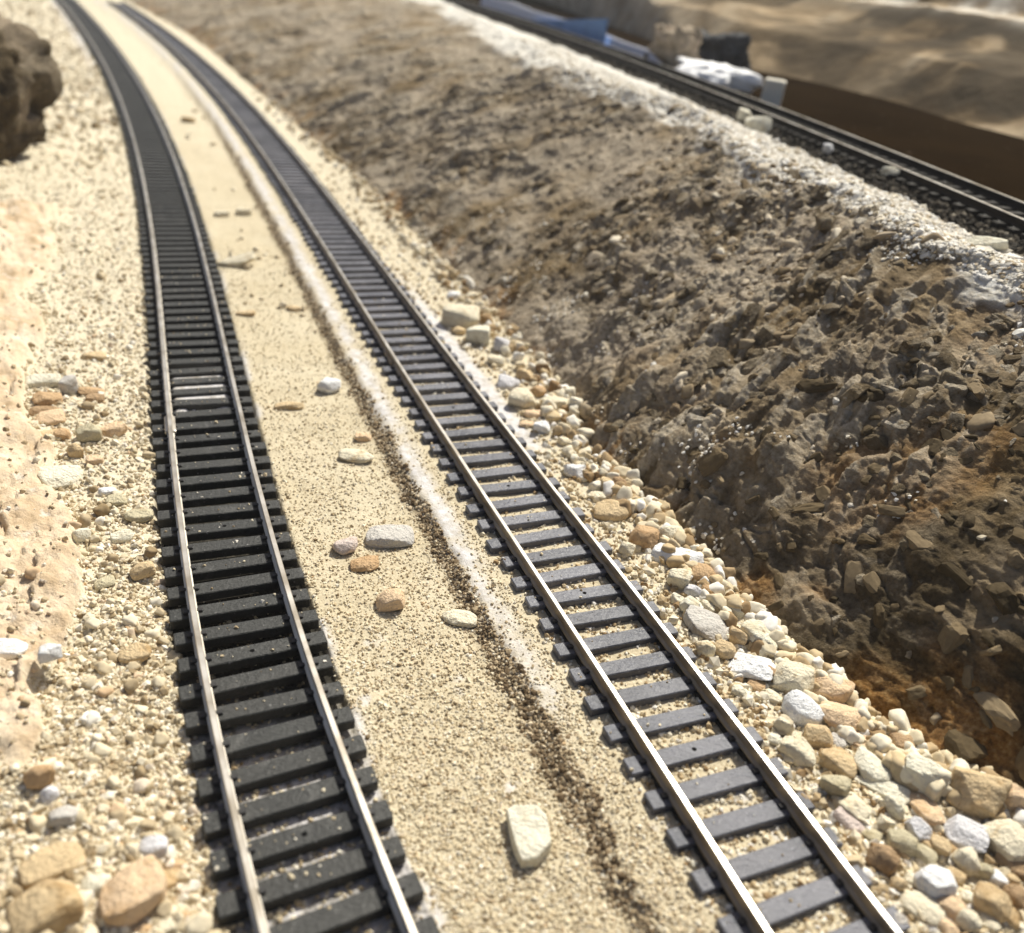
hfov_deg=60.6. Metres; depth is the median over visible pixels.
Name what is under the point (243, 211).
pebble
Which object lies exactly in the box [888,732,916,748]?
stone
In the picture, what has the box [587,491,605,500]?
stone
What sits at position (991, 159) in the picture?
terrain
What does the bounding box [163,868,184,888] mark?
stone
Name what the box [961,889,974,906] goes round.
pebble
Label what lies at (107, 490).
pebble
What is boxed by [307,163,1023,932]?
verge gravel
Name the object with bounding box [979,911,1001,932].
stone
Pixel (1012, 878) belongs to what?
pebble
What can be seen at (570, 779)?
dirt grains
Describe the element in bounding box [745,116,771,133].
stone
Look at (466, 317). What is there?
stone
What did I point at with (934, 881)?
stone
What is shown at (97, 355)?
stone
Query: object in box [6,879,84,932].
stone
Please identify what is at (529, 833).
stone
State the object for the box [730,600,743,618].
stone
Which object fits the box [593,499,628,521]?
stone
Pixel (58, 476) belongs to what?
stone
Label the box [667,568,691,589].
stone
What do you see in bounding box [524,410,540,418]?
pebble
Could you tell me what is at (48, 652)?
stone
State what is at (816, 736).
stone
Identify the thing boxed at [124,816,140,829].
pebble
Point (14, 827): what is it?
gravel
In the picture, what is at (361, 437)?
pebble
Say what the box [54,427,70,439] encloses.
pebble
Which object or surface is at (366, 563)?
stone
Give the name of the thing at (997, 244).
stone
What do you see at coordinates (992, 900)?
stone
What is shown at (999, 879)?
pebble
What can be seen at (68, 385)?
pebble
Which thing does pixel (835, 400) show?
bank grit
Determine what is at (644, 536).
stone
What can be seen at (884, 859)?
stone
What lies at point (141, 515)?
stone
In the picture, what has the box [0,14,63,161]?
rock outcrop
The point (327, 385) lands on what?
pebble
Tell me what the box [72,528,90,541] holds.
pebble
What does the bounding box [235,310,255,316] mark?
pebble
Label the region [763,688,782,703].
stone
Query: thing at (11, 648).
stone
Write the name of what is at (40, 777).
stone
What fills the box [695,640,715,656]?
pebble
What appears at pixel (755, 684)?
pebble
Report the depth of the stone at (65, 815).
1.18 m
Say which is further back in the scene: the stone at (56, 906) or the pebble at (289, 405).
the pebble at (289, 405)
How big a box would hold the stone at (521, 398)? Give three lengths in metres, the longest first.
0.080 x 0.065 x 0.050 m
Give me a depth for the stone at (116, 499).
1.84 m
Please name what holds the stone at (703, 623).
on the verge gravel at (859, 843)
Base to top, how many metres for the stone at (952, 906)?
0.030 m
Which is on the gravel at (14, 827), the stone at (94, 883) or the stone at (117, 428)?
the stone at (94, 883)
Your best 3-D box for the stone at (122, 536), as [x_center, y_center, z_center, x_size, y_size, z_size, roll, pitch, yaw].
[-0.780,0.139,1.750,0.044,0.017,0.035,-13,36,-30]
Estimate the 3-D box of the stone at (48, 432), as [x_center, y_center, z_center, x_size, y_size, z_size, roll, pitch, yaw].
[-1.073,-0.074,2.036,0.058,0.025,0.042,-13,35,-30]
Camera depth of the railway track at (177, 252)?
1.60 m
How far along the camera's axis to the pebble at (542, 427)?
2.28 m
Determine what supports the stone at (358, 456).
on the ground at (168, 82)
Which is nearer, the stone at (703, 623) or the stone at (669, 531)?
the stone at (703, 623)
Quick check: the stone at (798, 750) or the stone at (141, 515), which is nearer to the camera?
the stone at (798, 750)
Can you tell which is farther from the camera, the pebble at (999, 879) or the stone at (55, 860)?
the pebble at (999, 879)
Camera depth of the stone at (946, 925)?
1.17 m
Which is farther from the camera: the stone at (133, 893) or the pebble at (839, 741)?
the pebble at (839, 741)
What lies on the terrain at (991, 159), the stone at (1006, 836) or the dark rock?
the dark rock
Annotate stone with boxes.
[0,638,27,659]
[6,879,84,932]
[17,841,86,890]
[22,764,54,790]
[25,373,60,387]
[28,406,59,415]
[32,391,62,405]
[35,409,65,425]
[37,465,82,488]
[37,643,62,663]
[39,428,58,436]
[48,805,77,827]
[75,423,101,442]
[77,387,104,394]
[80,351,106,360]
[80,874,110,896]
[94,575,115,590]
[99,854,166,927]
[100,421,127,437]
[104,493,127,506]
[110,529,133,543]
[118,642,151,663]
[124,508,153,522]
[130,561,155,580]
[138,835,167,858]
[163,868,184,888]
[332,536,357,554]
[338,448,373,463]
[350,555,378,571]
[366,524,413,548]
[376,588,404,611]
[441,304,479,329]
[442,609,477,627]
[465,325,489,344]
[497,374,519,389]
[506,804,550,869]
[508,387,535,409]
[516,368,532,380]
[541,396,568,407]
[563,464,585,477]
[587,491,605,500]
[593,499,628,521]
[628,524,658,549]
[651,542,703,562]
[658,525,684,538]
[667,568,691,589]
[679,595,701,611]
[683,605,728,641]
[691,563,714,582]
[701,583,714,593]
[714,639,735,659]
[727,651,775,680]
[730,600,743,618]
[737,108,752,120]
[740,619,777,649]
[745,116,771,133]
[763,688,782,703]
[772,660,815,691]
[778,735,815,766]
[781,689,824,726]
[803,723,832,748]
[812,676,855,703]
[819,747,857,777]
[820,701,860,730]
[820,775,851,796]
[822,143,833,153]
[830,791,871,821]
[833,806,865,834]
[853,731,865,746]
[854,746,891,781]
[858,774,910,805]
[865,843,900,876]
[880,166,900,175]
[883,795,904,820]
[886,829,917,857]
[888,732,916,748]
[899,889,945,926]
[904,752,947,792]
[904,816,932,843]
[909,791,944,825]
[913,864,957,899]
[914,843,937,865]
[937,895,965,920]
[938,917,959,932]
[943,814,989,852]
[950,766,1011,819]
[951,846,980,876]
[954,908,982,932]
[967,235,1007,251]
[973,881,1012,922]
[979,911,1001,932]
[983,819,1023,861]
[995,852,1023,877]
[1002,884,1023,909]
[1004,783,1023,810]
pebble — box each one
[39,786,58,804]
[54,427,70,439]
[58,375,77,395]
[67,443,83,457]
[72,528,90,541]
[85,393,103,402]
[85,454,103,464]
[98,487,116,495]
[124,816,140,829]
[156,918,175,932]
[170,905,176,915]
[181,116,195,122]
[213,211,229,216]
[216,252,256,267]
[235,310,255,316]
[236,207,252,214]
[274,401,303,409]
[287,305,301,311]
[317,377,340,393]
[355,432,371,441]
[446,291,459,298]
[452,326,465,334]
[466,292,477,298]
[487,354,504,366]
[494,337,509,351]
[519,421,533,426]
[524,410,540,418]
[530,385,546,396]
[534,420,549,433]
[600,476,611,490]
[612,477,626,485]
[619,541,635,556]
[671,592,683,603]
[684,584,701,597]
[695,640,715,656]
[701,599,714,611]
[729,626,747,644]
[731,684,746,696]
[747,678,765,691]
[766,665,775,681]
[767,732,782,745]
[773,714,793,736]
[831,732,846,748]
[861,828,882,842]
[876,813,895,830]
[890,876,906,891]
[895,912,907,924]
[904,871,914,888]
[930,834,951,856]
[947,866,966,886]
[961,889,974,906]
[975,862,994,881]
[989,868,1008,889]
[1006,873,1020,884]
[1006,907,1019,928]
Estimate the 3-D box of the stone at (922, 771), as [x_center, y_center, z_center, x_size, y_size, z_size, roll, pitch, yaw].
[0.652,0.489,1.387,0.073,0.056,0.057,16,31,15]
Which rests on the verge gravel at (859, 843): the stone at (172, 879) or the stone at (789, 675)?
the stone at (789, 675)
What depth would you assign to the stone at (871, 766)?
1.39 m
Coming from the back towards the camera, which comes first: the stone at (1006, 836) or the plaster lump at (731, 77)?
the plaster lump at (731, 77)
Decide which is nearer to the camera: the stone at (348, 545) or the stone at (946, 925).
the stone at (946, 925)
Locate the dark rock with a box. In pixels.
[697,29,752,71]
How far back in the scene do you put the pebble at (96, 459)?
1.95 m
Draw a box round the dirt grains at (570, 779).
[224,139,659,932]
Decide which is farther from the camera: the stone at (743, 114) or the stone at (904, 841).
the stone at (743, 114)
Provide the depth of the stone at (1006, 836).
1.28 m
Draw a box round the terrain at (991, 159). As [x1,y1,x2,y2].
[464,0,1023,201]
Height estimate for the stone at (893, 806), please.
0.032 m
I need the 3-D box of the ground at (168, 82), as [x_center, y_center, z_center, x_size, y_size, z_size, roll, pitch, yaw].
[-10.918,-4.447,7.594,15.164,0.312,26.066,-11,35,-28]
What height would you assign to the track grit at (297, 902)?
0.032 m
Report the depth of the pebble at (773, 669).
1.56 m
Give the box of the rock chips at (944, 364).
[350,72,1023,658]
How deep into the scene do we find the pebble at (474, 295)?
3.11 m
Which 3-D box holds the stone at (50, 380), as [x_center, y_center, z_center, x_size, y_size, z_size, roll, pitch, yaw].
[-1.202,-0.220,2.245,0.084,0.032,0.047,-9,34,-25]
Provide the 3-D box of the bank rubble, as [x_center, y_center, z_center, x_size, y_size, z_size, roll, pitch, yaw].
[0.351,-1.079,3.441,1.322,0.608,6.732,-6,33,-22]
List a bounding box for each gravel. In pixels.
[0,0,127,202]
[0,102,230,932]
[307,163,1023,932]
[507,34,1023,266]
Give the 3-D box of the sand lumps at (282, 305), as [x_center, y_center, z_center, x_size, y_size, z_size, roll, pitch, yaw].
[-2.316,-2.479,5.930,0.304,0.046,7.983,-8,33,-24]
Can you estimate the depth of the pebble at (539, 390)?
2.48 m
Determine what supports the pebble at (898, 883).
on the verge gravel at (859, 843)
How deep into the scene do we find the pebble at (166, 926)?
1.08 m
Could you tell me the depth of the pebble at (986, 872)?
1.25 m
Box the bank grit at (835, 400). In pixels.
[401,147,1006,558]
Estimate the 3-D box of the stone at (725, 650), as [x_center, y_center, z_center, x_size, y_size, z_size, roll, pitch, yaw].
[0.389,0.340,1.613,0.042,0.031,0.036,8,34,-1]
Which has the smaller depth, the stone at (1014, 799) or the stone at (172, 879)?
the stone at (172, 879)
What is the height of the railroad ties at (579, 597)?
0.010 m
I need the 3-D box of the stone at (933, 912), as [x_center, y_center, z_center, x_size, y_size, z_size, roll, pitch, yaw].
[0.563,0.604,1.203,0.060,0.019,0.064,3,18,2]
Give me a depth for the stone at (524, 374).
2.56 m
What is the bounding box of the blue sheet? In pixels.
[531,18,607,43]
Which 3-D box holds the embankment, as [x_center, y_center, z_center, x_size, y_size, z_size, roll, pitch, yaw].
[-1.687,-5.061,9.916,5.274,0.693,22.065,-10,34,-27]
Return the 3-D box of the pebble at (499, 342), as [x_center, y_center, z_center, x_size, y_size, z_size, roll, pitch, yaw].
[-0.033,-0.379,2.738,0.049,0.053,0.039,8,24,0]
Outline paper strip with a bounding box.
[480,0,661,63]
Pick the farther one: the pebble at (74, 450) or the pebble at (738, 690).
the pebble at (74, 450)
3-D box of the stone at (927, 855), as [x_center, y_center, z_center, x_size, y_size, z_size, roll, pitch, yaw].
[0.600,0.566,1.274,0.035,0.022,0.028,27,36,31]
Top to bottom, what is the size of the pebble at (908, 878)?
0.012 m
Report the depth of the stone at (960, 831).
1.30 m
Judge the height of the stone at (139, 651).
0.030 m
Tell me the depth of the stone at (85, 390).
2.23 m
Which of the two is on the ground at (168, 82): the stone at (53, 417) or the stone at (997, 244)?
the stone at (53, 417)
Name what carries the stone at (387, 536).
on the ground at (168, 82)
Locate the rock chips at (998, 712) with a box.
[608,358,1023,780]
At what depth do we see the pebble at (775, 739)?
1.44 m
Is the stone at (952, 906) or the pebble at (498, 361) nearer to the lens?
the stone at (952, 906)
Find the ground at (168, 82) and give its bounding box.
[0,0,1023,932]
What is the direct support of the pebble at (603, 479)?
on the verge gravel at (859, 843)
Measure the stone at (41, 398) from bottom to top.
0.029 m
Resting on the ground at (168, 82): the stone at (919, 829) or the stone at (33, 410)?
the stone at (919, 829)
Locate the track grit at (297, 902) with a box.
[175,586,422,932]
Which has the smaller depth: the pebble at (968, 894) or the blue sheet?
the pebble at (968, 894)
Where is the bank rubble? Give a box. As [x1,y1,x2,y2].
[294,48,1023,725]
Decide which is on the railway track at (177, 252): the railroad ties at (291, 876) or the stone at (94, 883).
the railroad ties at (291, 876)
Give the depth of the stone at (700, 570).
1.79 m
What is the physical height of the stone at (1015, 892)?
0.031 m
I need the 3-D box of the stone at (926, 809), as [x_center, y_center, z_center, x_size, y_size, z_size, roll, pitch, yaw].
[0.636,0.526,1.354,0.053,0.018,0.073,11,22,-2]
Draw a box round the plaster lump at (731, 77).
[675,57,762,91]
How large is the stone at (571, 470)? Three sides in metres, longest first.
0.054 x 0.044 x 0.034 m
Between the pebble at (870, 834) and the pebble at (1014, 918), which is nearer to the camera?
the pebble at (1014, 918)
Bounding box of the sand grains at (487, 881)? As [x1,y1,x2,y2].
[215,247,717,932]
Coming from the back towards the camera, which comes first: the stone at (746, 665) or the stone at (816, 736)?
the stone at (746, 665)
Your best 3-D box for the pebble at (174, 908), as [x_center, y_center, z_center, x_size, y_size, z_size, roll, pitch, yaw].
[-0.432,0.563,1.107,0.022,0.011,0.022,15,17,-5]
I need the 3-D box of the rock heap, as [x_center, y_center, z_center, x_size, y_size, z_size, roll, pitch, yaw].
[1.056,-2.637,5.580,0.383,0.320,0.211,7,30,0]
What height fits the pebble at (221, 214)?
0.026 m
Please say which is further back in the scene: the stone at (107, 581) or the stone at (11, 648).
the stone at (107, 581)
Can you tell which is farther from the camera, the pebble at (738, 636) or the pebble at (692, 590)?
the pebble at (692, 590)
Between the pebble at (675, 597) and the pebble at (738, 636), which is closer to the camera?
the pebble at (738, 636)
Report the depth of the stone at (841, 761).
1.39 m
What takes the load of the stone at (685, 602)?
on the verge gravel at (859, 843)
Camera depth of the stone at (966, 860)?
1.26 m
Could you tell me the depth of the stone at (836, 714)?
1.47 m
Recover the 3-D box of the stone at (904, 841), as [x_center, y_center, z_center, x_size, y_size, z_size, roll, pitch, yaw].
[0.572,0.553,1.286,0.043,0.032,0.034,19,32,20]
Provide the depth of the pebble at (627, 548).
1.85 m
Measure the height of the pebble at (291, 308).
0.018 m
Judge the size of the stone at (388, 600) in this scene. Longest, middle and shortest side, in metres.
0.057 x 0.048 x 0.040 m
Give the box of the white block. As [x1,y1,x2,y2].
[760,78,785,106]
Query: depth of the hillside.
6.37 m
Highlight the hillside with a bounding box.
[541,0,1023,138]
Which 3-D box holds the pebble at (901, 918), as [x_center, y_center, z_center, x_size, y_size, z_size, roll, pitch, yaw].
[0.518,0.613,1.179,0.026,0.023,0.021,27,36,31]
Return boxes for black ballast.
[471,12,1023,256]
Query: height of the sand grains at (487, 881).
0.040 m
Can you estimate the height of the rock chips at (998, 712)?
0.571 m
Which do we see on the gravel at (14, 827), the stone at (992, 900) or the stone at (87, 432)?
the stone at (87, 432)
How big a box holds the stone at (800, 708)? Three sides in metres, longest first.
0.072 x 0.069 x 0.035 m
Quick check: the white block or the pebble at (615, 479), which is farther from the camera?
the white block
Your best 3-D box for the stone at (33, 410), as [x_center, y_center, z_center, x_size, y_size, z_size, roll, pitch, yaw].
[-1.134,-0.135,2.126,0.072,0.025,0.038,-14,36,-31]
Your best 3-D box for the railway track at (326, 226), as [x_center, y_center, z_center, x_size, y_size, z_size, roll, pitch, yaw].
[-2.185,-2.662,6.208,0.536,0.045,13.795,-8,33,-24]
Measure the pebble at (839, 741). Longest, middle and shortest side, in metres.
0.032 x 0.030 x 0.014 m
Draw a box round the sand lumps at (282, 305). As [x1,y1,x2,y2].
[117,32,304,316]
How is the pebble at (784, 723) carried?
on the verge gravel at (859, 843)
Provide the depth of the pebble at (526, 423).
2.31 m
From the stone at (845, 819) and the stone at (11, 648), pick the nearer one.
the stone at (845, 819)
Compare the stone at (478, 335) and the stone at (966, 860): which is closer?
the stone at (966, 860)
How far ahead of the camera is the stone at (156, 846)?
1.16 m
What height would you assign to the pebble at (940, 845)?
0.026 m
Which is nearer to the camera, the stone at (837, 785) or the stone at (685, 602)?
the stone at (837, 785)
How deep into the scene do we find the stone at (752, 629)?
1.64 m
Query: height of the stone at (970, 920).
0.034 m
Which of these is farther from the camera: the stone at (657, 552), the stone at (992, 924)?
the stone at (657, 552)
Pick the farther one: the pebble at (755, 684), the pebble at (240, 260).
the pebble at (240, 260)
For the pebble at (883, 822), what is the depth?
1.30 m
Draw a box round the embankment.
[127,0,1023,788]
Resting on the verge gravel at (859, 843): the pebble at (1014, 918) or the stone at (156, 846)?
the pebble at (1014, 918)
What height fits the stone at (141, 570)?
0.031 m
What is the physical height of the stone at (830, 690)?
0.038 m
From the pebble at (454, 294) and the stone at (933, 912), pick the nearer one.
the stone at (933, 912)
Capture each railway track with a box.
[55,0,439,932]
[106,0,910,932]
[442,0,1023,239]
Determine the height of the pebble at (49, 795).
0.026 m
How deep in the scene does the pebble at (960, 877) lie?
1.24 m
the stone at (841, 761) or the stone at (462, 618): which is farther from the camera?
the stone at (462, 618)
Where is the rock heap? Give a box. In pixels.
[648,23,702,68]
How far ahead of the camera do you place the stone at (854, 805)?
1.33 m
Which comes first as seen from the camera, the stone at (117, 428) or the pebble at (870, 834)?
the pebble at (870, 834)
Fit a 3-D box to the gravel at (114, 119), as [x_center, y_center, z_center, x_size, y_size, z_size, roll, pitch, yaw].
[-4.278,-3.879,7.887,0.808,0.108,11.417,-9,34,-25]
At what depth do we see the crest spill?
2.17 m
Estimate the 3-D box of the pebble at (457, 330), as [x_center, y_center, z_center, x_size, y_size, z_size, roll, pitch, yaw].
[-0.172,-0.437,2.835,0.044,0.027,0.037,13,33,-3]
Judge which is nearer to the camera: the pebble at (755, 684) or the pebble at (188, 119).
the pebble at (755, 684)
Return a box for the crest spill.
[542,67,1023,354]
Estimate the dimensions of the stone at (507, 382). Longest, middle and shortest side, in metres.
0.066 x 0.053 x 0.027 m
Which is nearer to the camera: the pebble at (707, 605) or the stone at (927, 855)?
the stone at (927, 855)
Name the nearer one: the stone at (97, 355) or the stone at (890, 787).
the stone at (890, 787)
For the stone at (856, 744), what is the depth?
1.44 m
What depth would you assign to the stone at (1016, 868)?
1.26 m
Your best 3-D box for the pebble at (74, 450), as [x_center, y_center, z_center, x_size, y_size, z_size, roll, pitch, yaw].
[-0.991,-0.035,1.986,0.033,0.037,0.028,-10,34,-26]
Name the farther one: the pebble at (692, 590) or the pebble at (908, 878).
the pebble at (692, 590)
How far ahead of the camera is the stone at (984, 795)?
1.34 m

